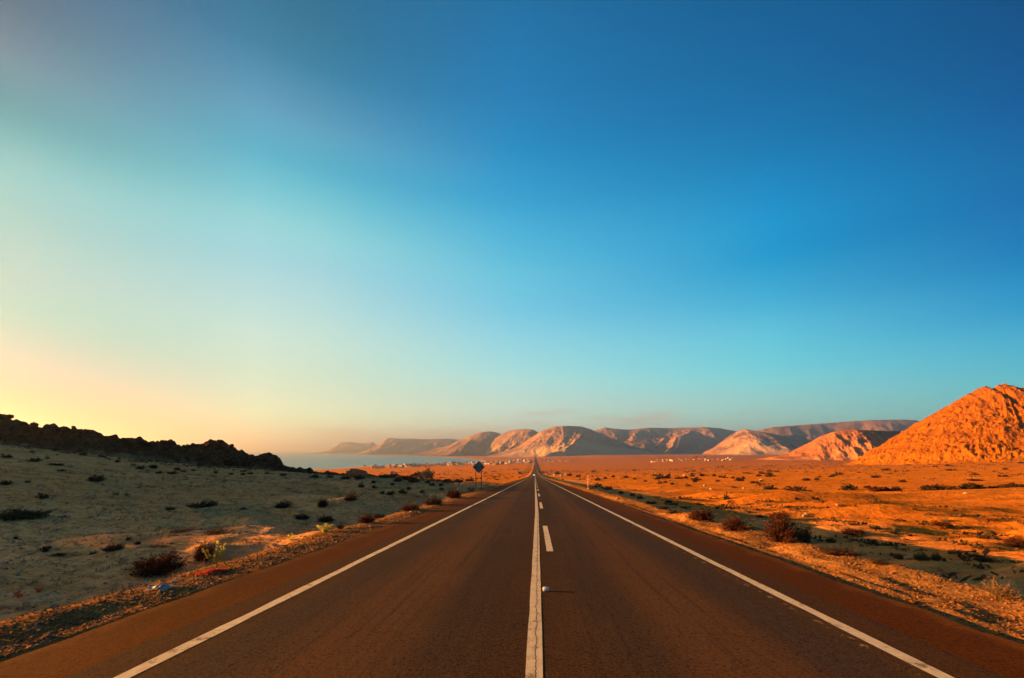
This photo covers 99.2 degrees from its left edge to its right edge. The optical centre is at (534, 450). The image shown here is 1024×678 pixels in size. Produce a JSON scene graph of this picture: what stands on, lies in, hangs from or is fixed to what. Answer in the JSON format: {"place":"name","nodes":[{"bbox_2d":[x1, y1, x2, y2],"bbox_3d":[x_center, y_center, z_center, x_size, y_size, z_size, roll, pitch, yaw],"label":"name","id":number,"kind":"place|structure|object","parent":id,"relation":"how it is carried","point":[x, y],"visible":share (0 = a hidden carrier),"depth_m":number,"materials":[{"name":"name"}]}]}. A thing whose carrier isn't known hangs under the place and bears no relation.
{"place":"outdoors","nodes":[
{"label":"outdoors","id":0,"kind":"place"},
{"bbox_2d":[0,414,439,480],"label":"rocky ridge hill","id":1,"kind":"structure","parent":0,"point":[16,432],"depth_m":80.05,"materials":[{"name":"stone"}]},
{"bbox_2d":[29,422,38,427],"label":"boulder","id":2,"kind":"object","parent":1,"relation":"on","point":[34,424],"visible":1,"depth_m":77.90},
{"bbox_2d":[61,427,70,431],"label":"boulder","id":3,"kind":"object","parent":1,"relation":"on","point":[65,429],"visible":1,"depth_m":78.42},
{"bbox_2d":[107,436,118,440],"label":"boulder","id":4,"kind":"object","parent":1,"relation":"on","point":[111,438],"visible":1,"depth_m":79.38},
{"bbox_2d":[128,438,137,442],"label":"boulder","id":5,"kind":"object","parent":1,"relation":"on","point":[135,440],"visible":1,"depth_m":80.20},
{"bbox_2d":[160,440,168,446],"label":"boulder","id":6,"kind":"object","parent":1,"relation":"on","point":[164,443],"visible":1,"depth_m":81.26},
{"bbox_2d":[204,440,212,446],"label":"boulder","id":7,"kind":"object","parent":1,"relation":"on","point":[209,443],"visible":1,"depth_m":82.97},
{"bbox_2d":[0,443,470,484],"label":"rubble","id":8,"kind":"object","parent":1,"relation":"on","point":[30,447],"visible":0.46,"depth_m":74.07,"materials":[{"name":"stone"}]},
{"bbox_2d":[246,454,254,459],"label":"boulder","id":9,"kind":"object","parent":1,"relation":"on","point":[250,457],"visible":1,"depth_m":85.32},
{"bbox_2d":[307,467,312,473],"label":"boulder","id":10,"kind":"object","parent":1,"relation":"on","point":[309,470],"visible":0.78,"depth_m":77.97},
{"bbox_2d":[408,472,419,476],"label":"boulder","id":11,"kind":"object","parent":1,"relation":"on","point":[413,474],"visible":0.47,"depth_m":96.96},
{"bbox_2d":[0,457,534,677],"bbox_3d":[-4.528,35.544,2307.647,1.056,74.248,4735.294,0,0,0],"label":"road shoulder","id":12,"kind":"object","parent":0,"point":[67,657],"visible":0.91,"depth_m":5.36},
{"bbox_2d":[309,442,376,453],"bbox_3d":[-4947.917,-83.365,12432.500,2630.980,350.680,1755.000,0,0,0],"label":"mountain","id":13,"kind":"structure","parent":0,"point":[347,447],"depth_m":12146.15,"materials":[{"name":"stone"}]},
{"bbox_2d":[244,451,481,469],"bbox_3d":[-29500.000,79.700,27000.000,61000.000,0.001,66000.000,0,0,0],"label":"sea water","id":14,"kind":"structure","parent":0,"point":[295,459],"depth_m":3956.75,"materials":[{"name":"liquid"}]},
{"bbox_2d":[316,455,483,469],"bbox_3d":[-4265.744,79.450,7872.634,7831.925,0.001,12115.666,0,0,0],"label":"surf water","id":15,"kind":"structure","parent":0,"point":[403,464],"depth_m":2708.46,"materials":[{"name":"liquid"}]},
{"bbox_2d":[349,438,457,454],"bbox_3d":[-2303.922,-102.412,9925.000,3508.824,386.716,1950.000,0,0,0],"label":"mountain","id":16,"kind":"structure","parent":0,"point":[399,446],"depth_m":9632.23,"materials":[{"name":"stone"}]},
{"bbox_2d":[404,445,455,455],"bbox_3d":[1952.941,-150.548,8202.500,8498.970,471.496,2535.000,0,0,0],"label":"mountain","id":17,"kind":"structure","parent":0,"point":[429,452],"depth_m":7482.92,"materials":[{"name":"stone"}]},
{"bbox_2d":[422,431,500,455],"bbox_3d":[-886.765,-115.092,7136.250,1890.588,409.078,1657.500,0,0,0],"label":"mountain","id":18,"kind":"structure","parent":0,"point":[478,444],"depth_m":6797.22,"materials":[{"name":"stone"}]},
{"bbox_2d":[480,429,537,455],"bbox_3d":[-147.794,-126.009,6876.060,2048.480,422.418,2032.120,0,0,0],"label":"mountain","id":19,"kind":"structure","parent":0,"point":[509,440],"depth_m":6555.81,"materials":[{"name":"stone"}]},
{"bbox_2d":[0,444,1023,661],"bbox_3d":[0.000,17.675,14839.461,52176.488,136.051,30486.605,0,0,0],"label":"desert ground","id":20,"kind":"structure","parent":0,"point":[600,464],"depth_m":28.82,"materials":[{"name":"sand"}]},
{"bbox_2d":[0,480,12,484],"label":"desert shrub","id":21,"kind":"object","parent":20,"relation":"on","point":[5,482],"visible":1,"depth_m":35.07,"materials":[{"name":"green plant"}]},
{"bbox_2d":[0,453,13,457],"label":"desert shrub","id":22,"kind":"object","parent":20,"relation":"on","point":[5,456],"visible":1,"depth_m":53.55,"materials":[{"name":"green plant"}]},
{"bbox_2d":[12,588,25,597],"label":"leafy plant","id":23,"kind":"object","parent":20,"relation":"on","point":[18,594],"visible":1,"depth_m":9.93,"materials":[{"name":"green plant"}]},
{"bbox_2d":[0,506,59,520],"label":"desert shrub","id":24,"kind":"object","parent":20,"relation":"on","point":[16,514],"visible":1,"depth_m":20.82,"materials":[{"name":"green plant"}]},
{"bbox_2d":[26,458,43,461],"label":"desert shrub","id":25,"kind":"object","parent":20,"relation":"on","point":[35,460],"visible":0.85,"depth_m":52.21,"materials":[{"name":"green plant"}]},
{"bbox_2d":[34,492,48,498],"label":"desert shrub","id":26,"kind":"object","parent":20,"relation":"on","point":[44,496],"visible":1,"depth_m":29.72,"materials":[{"name":"green plant"}]},
{"bbox_2d":[40,545,49,551],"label":"desert shrub","id":27,"kind":"object","parent":20,"relation":"on","point":[45,549],"visible":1,"depth_m":14.12,"materials":[{"name":"green plant"}]},
{"bbox_2d":[52,552,66,555],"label":"desert shrub","id":28,"kind":"object","parent":20,"relation":"on","point":[59,554],"visible":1,"depth_m":13.61,"materials":[{"name":"green plant"}]},
{"bbox_2d":[85,473,105,481],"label":"desert shrub","id":29,"kind":"object","parent":20,"relation":"on","point":[93,478],"visible":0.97,"depth_m":38.98,"materials":[{"name":"green plant"}]},
{"bbox_2d":[100,542,125,551],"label":"desert shrub","id":30,"kind":"object","parent":20,"relation":"on","point":[109,548],"visible":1,"depth_m":13.87,"materials":[{"name":"green plant"}]},
{"bbox_2d":[135,465,145,469],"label":"desert shrub","id":31,"kind":"object","parent":20,"relation":"on","point":[140,467],"visible":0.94,"depth_m":56.27,"materials":[{"name":"green plant"}]},
{"bbox_2d":[121,548,190,578],"bbox_3d":[-10.635,3.138,12.332,1.593,0.810,1.725,0,0,-27],"label":"desert shrub","id":32,"kind":"object","parent":20,"relation":"on","point":[156,566],"visible":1,"depth_m":12.04,"materials":[{"name":"brown plant"}]},
{"bbox_2d":[147,543,168,547],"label":"desert shrub","id":33,"kind":"object","parent":20,"relation":"on","point":[155,546],"visible":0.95,"depth_m":14.58,"materials":[{"name":"brown plant"}]},
{"bbox_2d":[143,583,177,590],"bbox_3d":[-5.605,2.022,6.504,0.352,0.070,0.273,0,0,0],"label":"plastic sheet","id":34,"kind":"object","parent":20,"relation":"on","point":[162,586],"visible":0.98,"depth_m":6.47,"materials":[{"name":"plastic"}]},
{"bbox_2d":[170,527,192,533],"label":"desert shrub","id":35,"kind":"object","parent":20,"relation":"on","point":[180,530],"visible":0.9,"depth_m":17.15,"materials":[{"name":"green plant"}]},
{"bbox_2d":[185,499,218,508],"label":"desert shrub","id":36,"kind":"object","parent":20,"relation":"on","point":[202,505],"visible":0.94,"depth_m":28.39,"materials":[{"name":"green plant"}]},
{"bbox_2d":[188,535,216,561],"bbox_3d":[-10.198,3.054,13.427,0.766,0.897,0.713,0,0,10],"label":"desert shrub","id":37,"kind":"object","parent":20,"relation":"on","point":[199,555],"visible":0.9,"depth_m":13.32,"materials":[{"name":"brown plant"}]},
{"bbox_2d":[202,540,226,563],"bbox_3d":[-9.808,3.103,13.342,0.659,0.748,0.692,0,0,0],"label":"leafy plant","id":38,"kind":"object","parent":20,"relation":"on","point":[220,553],"visible":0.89,"depth_m":13.30,"materials":[{"name":"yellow plant"}]},
{"bbox_2d":[202,526,236,534],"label":"desert shrub","id":39,"kind":"object","parent":20,"relation":"on","point":[218,530],"visible":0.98,"depth_m":17.06,"materials":[{"name":"brown plant"}]},
{"bbox_2d":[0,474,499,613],"bbox_3d":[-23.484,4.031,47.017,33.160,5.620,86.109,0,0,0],"label":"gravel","id":40,"kind":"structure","parent":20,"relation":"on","point":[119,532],"depth_m":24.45,"materials":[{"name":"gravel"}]},
{"bbox_2d":[0,485,503,657],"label":"gravel","id":41,"kind":"structure","parent":20,"relation":"on","point":[44,638],"depth_m":6.38,"materials":[{"name":"gravel"}]},
{"bbox_2d":[194,568,229,575],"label":"creeping plant","id":42,"kind":"object","parent":41,"relation":"on","point":[217,571],"visible":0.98,"depth_m":7.60,"materials":[{"name":"red plant"}]},
{"bbox_2d":[272,499,293,507],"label":"desert shrub","id":43,"kind":"object","parent":20,"relation":"on","point":[281,504],"visible":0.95,"depth_m":32.78,"materials":[{"name":"green plant"}]},
{"bbox_2d":[293,513,310,519],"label":"desert shrub","id":44,"kind":"object","parent":20,"relation":"on","point":[297,517],"visible":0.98,"depth_m":25.36,"materials":[{"name":"green plant"}]},
{"bbox_2d":[317,497,328,507],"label":"desert shrub","id":45,"kind":"object","parent":20,"relation":"on","point":[323,502],"visible":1,"depth_m":31.28,"materials":[{"name":"green plant"}]},
{"bbox_2d":[317,523,332,531],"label":"leafy plant","id":46,"kind":"object","parent":20,"relation":"on","point":[326,528],"visible":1,"depth_m":13.12,"materials":[{"name":"yellow plant"}]},
{"bbox_2d":[316,513,335,521],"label":"desert shrub","id":47,"kind":"object","parent":20,"relation":"on","point":[326,519],"visible":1,"depth_m":25.34,"materials":[{"name":"green plant"}]},
{"bbox_2d":[335,522,343,528],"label":"leafy plant","id":48,"kind":"object","parent":20,"relation":"on","point":[338,526],"visible":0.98,"depth_m":13.92,"materials":[{"name":"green plant"}]},
{"bbox_2d":[340,475,350,479],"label":"desert shrub","id":49,"kind":"object","parent":20,"relation":"on","point":[345,477],"visible":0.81,"depth_m":70.89,"materials":[{"name":"green plant"}]},
{"bbox_2d":[343,491,358,500],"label":"desert shrub","id":50,"kind":"object","parent":20,"relation":"on","point":[350,497],"visible":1,"depth_m":32.92,"materials":[{"name":"brown plant"}]},
{"bbox_2d":[346,469,369,476],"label":"boulder","id":51,"kind":"object","parent":20,"relation":"on","point":[354,472],"visible":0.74,"depth_m":78.31,"materials":[{"name":"stone"}]},
{"bbox_2d":[357,512,376,522],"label":"desert shrub","id":52,"kind":"object","parent":20,"relation":"on","point":[368,519],"visible":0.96,"depth_m":15.49,"materials":[{"name":"brown plant"}]},
{"bbox_2d":[375,512,385,518],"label":"desert shrub","id":53,"kind":"object","parent":20,"relation":"on","point":[380,516],"visible":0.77,"depth_m":28.02,"materials":[{"name":"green plant"}]},
{"bbox_2d":[400,504,421,510],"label":"desert shrub","id":54,"kind":"object","parent":20,"relation":"on","point":[409,507],"visible":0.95,"depth_m":20.61,"materials":[{"name":"brown plant"}]},
{"bbox_2d":[408,477,420,482],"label":"desert shrub","id":55,"kind":"object","parent":20,"relation":"on","point":[412,480],"visible":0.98,"depth_m":74.87,"materials":[{"name":"green plant"}]},
{"bbox_2d":[416,467,434,477],"bbox_3d":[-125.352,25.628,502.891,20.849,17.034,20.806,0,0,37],"label":"desert shrub","id":56,"kind":"object","parent":20,"relation":"on","point":[424,474],"visible":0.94,"depth_m":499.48,"materials":[{"name":"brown plant"}]},
{"bbox_2d":[423,495,442,504],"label":"desert shrub","id":57,"kind":"object","parent":20,"relation":"on","point":[435,501],"visible":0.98,"depth_m":24.52,"materials":[{"name":"brown plant"}]},
{"bbox_2d":[441,478,452,482],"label":"desert shrub","id":58,"kind":"object","parent":20,"relation":"on","point":[448,480],"visible":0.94,"depth_m":76.21,"materials":[{"name":"green plant"}]},
{"bbox_2d":[371,468,529,482],"bbox_3d":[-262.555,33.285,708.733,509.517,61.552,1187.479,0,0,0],"label":"scrub","id":59,"kind":"object","parent":20,"relation":"on","point":[494,470],"visible":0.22,"depth_m":716.78,"materials":[{"name":"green plant"}]},
{"bbox_2d":[444,488,462,498],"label":"desert shrub","id":60,"kind":"object","parent":20,"relation":"on","point":[452,493],"visible":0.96,"depth_m":31.83,"materials":[{"name":"brown plant"}]},
{"bbox_2d":[473,461,483,488],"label":"road sign","id":61,"kind":"object","parent":20,"relation":"on","point":[478,466],"visible":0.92,"depth_m":55.99,"materials":[{"name":"metal"}]},
{"bbox_2d":[685,506,717,521],"bbox_3d":[6.069,2.282,15.792,1.289,0.583,1.190,0,0,-31],"label":"desert shrub","id":62,"kind":"object","parent":20,"relation":"on","point":[697,515],"visible":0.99,"depth_m":15.64,"materials":[{"name":"brown plant"}]},
{"bbox_2d":[721,513,753,531],"bbox_3d":[5.992,2.132,12.985,0.926,0.766,0.862,0,0,-23],"label":"desert shrub","id":63,"kind":"object","parent":20,"relation":"on","point":[733,524],"visible":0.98,"depth_m":12.91,"materials":[{"name":"brown plant"}]},
{"bbox_2d":[763,484,776,489],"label":"desert shrub","id":64,"kind":"object","parent":20,"relation":"on","point":[769,487],"visible":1,"depth_m":78.00,"materials":[{"name":"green plant"}]},
{"bbox_2d":[766,509,791,519],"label":"desert shrub","id":65,"kind":"object","parent":20,"relation":"on","point":[781,514],"visible":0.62,"depth_m":30.46,"materials":[{"name":"brown plant"}]},
{"bbox_2d":[543,462,1022,491],"bbox_3d":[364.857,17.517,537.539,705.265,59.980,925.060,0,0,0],"label":"scrub","id":66,"kind":"object","parent":20,"relation":"on","point":[761,484],"visible":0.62,"depth_m":369.82,"materials":[{"name":"brown plant"}]},
{"bbox_2d":[762,504,806,543],"bbox_3d":[6.359,1.936,11.205,0.988,1.141,0.919,0,0,-16],"label":"desert shrub","id":67,"kind":"object","parent":20,"relation":"on","point":[777,531],"visible":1,"depth_m":11.13,"materials":[{"name":"brown plant"}]},
{"bbox_2d":[783,486,806,490],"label":"desert shrub","id":68,"kind":"object","parent":20,"relation":"on","point":[795,488],"visible":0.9,"depth_m":72.83,"materials":[{"name":"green plant"}]},
{"bbox_2d":[569,484,1023,643],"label":"gravel","id":69,"kind":"structure","parent":20,"relation":"on","point":[913,601],"depth_m":7.09,"materials":[{"name":"gravel"}]},
{"bbox_2d":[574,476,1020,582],"bbox_3d":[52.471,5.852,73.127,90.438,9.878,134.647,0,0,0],"label":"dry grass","id":70,"kind":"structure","parent":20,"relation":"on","point":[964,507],"depth_m":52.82,"materials":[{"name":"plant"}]},
{"bbox_2d":[793,525,813,542],"bbox_3d":[13.753,4.350,22.537,1.185,0.952,1.172,0,0,13],"label":"desert shrub","id":71,"kind":"object","parent":20,"relation":"on","point":[807,538],"visible":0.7,"depth_m":22.30,"materials":[{"name":"green plant"}]},
{"bbox_2d":[606,481,1023,587],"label":"gravel","id":72,"kind":"structure","parent":20,"relation":"on","point":[880,510],"depth_m":41.59,"materials":[{"name":"gravel"}]},
{"bbox_2d":[825,537,836,542],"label":"desert shrub","id":73,"kind":"object","parent":20,"relation":"on","point":[832,540],"visible":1,"depth_m":21.66,"materials":[{"name":"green plant"}]},
{"bbox_2d":[654,491,1023,581],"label":"scrub","id":74,"kind":"object","parent":20,"relation":"on","point":[973,553],"visible":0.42,"depth_m":22.36,"materials":[{"name":"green plant"}]},
{"bbox_2d":[817,545,865,556],"bbox_3d":[6.320,2.092,9.052,0.915,0.210,0.905,0,0,-33],"label":"desert shrub","id":75,"kind":"object","parent":20,"relation":"on","point":[843,551],"visible":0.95,"depth_m":8.98,"materials":[{"name":"brown plant"}]},
{"bbox_2d":[838,484,857,490],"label":"desert shrub","id":76,"kind":"object","parent":20,"relation":"on","point":[849,487],"visible":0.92,"depth_m":68.33,"materials":[{"name":"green plant"}]},
{"bbox_2d":[840,527,866,534],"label":"desert shrub","id":77,"kind":"object","parent":20,"relation":"on","point":[848,531],"visible":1,"depth_m":23.75,"materials":[{"name":"brown plant"}]},
{"bbox_2d":[869,525,880,528],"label":"desert shrub","id":78,"kind":"object","parent":20,"relation":"on","point":[876,527],"visible":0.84,"depth_m":24.33,"materials":[{"name":"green plant"}]},
{"bbox_2d":[867,486,886,491],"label":"desert shrub","id":79,"kind":"object","parent":20,"relation":"on","point":[875,489],"visible":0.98,"depth_m":59.78,"materials":[{"name":"brown plant"}]},
{"bbox_2d":[869,558,892,564],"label":"desert shrub","id":80,"kind":"object","parent":20,"relation":"on","point":[880,561],"visible":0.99,"depth_m":8.06,"materials":[{"name":"brown plant"}]},
{"bbox_2d":[883,486,903,490],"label":"desert shrub","id":81,"kind":"object","parent":20,"relation":"on","point":[896,489],"visible":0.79,"depth_m":59.96,"materials":[{"name":"brown plant"}]},
{"bbox_2d":[890,553,904,559],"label":"desert shrub","id":82,"kind":"object","parent":20,"relation":"on","point":[900,556],"visible":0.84,"depth_m":16.47,"materials":[{"name":"green plant"}]},
{"bbox_2d":[913,551,930,560],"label":"desert shrub","id":83,"kind":"object","parent":20,"relation":"on","point":[921,557],"visible":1,"depth_m":15.80,"materials":[{"name":"green plant"}]},
{"bbox_2d":[920,484,938,489],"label":"desert shrub","id":84,"kind":"object","parent":20,"relation":"on","point":[928,488],"visible":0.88,"depth_m":60.17,"materials":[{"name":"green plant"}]},
{"bbox_2d":[920,484,949,489],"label":"desert shrub","id":85,"kind":"object","parent":20,"relation":"on","point":[936,486],"visible":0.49,"depth_m":61.35,"materials":[{"name":"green plant"}]},
{"bbox_2d":[930,551,941,560],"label":"desert shrub","id":86,"kind":"object","parent":20,"relation":"on","point":[935,557],"visible":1,"depth_m":15.68,"materials":[{"name":"green plant"}]},
{"bbox_2d":[929,520,955,526],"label":"desert shrub","id":87,"kind":"object","parent":20,"relation":"on","point":[945,524],"visible":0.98,"depth_m":25.12,"materials":[{"name":"brown plant"}]},
{"bbox_2d":[940,484,959,489],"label":"desert shrub","id":88,"kind":"object","parent":20,"relation":"on","point":[942,485],"visible":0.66,"depth_m":59.75,"materials":[{"name":"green plant"}]},
{"bbox_2d":[957,483,982,488],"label":"desert shrub","id":89,"kind":"object","parent":20,"relation":"on","point":[971,487],"visible":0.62,"depth_m":59.79,"materials":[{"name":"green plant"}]},
{"bbox_2d":[959,482,981,488],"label":"desert shrub","id":90,"kind":"object","parent":20,"relation":"on","point":[970,485],"visible":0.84,"depth_m":59.85,"materials":[{"name":"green plant"}]},
{"bbox_2d":[966,478,982,480],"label":"desert shrub","id":91,"kind":"object","parent":20,"relation":"on","point":[971,479],"visible":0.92,"depth_m":80.96,"materials":[{"name":"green plant"}]},
{"bbox_2d":[971,535,996,539],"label":"desert shrub","id":92,"kind":"object","parent":20,"relation":"on","point":[981,536],"visible":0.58,"depth_m":21.52,"materials":[{"name":"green plant"}]},
{"bbox_2d":[973,556,1002,562],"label":"desert shrub","id":93,"kind":"object","parent":20,"relation":"on","point":[986,559],"visible":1,"depth_m":15.93,"materials":[{"name":"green plant"}]},
{"bbox_2d":[970,575,1022,600],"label":"desert shrub","id":94,"kind":"object","parent":20,"relation":"on","point":[996,591],"visible":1,"depth_m":6.11,"materials":[{"name":"brown plant"}]},
{"bbox_2d":[995,535,1023,546],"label":"desert shrub","id":95,"kind":"object","parent":20,"relation":"on","point":[1014,542],"visible":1,"depth_m":19.64,"materials":[{"name":"brown plant"}]},
{"bbox_2d":[1000,482,1023,486],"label":"desert shrub","id":96,"kind":"object","parent":20,"relation":"on","point":[1013,484],"visible":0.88,"depth_m":60.21,"materials":[{"name":"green plant"}]},
{"bbox_2d":[0,0,1023,450],"label":"sky","id":97,"kind":"structure","parent":0,"point":[250,225],"materials":[{"name":"blue"}]},
{"bbox_2d":[63,459,1006,677],"bbox_3d":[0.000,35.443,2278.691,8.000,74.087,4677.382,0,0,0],"label":"road","id":98,"kind":"structure","parent":0,"point":[450,598],"depth_m":5.17,"materials":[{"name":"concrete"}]},
{"bbox_2d":[114,485,512,677],"bbox_3d":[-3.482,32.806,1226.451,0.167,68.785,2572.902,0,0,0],"label":"road marking","id":99,"kind":"object","parent":98,"relation":"on","point":[169,654],"visible":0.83,"depth_m":5.15,"materials":[{"name":"paint"}]},
{"bbox_2d":[525,482,542,677],"bbox_3d":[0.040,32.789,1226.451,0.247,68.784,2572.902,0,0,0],"label":"road marking","id":100,"kind":"structure","parent":98,"relation":"on","point":[534,661],"depth_m":5.10,"materials":[{"name":"paint"}]},
{"bbox_2d":[543,526,552,550],"bbox_3d":[0.336,2.362,12.060,0.154,0.265,4.800,0,0,0],"label":"road marking","id":101,"kind":"object","parent":98,"relation":"on","point":[548,543],"visible":1,"depth_m":11.40,"materials":[{"name":"paint"}]},
{"bbox_2d":[556,485,953,677],"bbox_3d":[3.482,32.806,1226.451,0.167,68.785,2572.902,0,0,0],"label":"road marking","id":102,"kind":"object","parent":98,"relation":"on","point":[897,653],"visible":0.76,"depth_m":5.15,"materials":[{"name":"paint"}]},
{"bbox_2d":[485,426,667,456],"bbox_3d":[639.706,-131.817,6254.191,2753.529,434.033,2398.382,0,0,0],"label":"mountain","id":103,"kind":"structure","parent":0,"point":[565,441],"depth_m":5802.36,"materials":[{"name":"stone"}]},
{"bbox_2d":[595,427,736,453],"bbox_3d":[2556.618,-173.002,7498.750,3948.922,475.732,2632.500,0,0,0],"label":"mountain","id":104,"kind":"structure","parent":0,"point":[690,440],"depth_m":7185.63,"materials":[{"name":"stone"}]},
{"bbox_2d":[694,429,810,454],"bbox_3d":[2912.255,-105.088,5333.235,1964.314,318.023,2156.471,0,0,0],"label":"mountain","id":105,"kind":"structure","parent":0,"point":[746,442],"depth_m":5049.40,"materials":[{"name":"stone"}]},
{"bbox_2d":[535,459,1023,677],"bbox_3d":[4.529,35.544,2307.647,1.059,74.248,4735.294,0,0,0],"label":"road shoulder","id":106,"kind":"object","parent":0,"point":[1004,657],"visible":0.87,"depth_m":5.60},
{"bbox_2d":[756,429,900,459],"bbox_3d":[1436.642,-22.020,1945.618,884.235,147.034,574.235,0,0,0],"label":"rocky hill","id":107,"kind":"structure","parent":0,"point":[850,444],"depth_m":1867.23,"materials":[{"name":"stone"}]},
{"bbox_2d":[758,420,918,440],"bbox_3d":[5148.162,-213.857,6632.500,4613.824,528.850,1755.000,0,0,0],"label":"mountain","id":108,"kind":"structure","parent":0,"point":[811,432],"depth_m":6616.82,"materials":[{"name":"stone"}]},
{"bbox_2d":[844,383,1023,465],"bbox_3d":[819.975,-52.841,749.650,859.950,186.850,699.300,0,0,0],"label":"rocky hill","id":109,"kind":"structure","parent":0,"point":[984,424],"depth_m":597.63,"materials":[{"name":"stone"}]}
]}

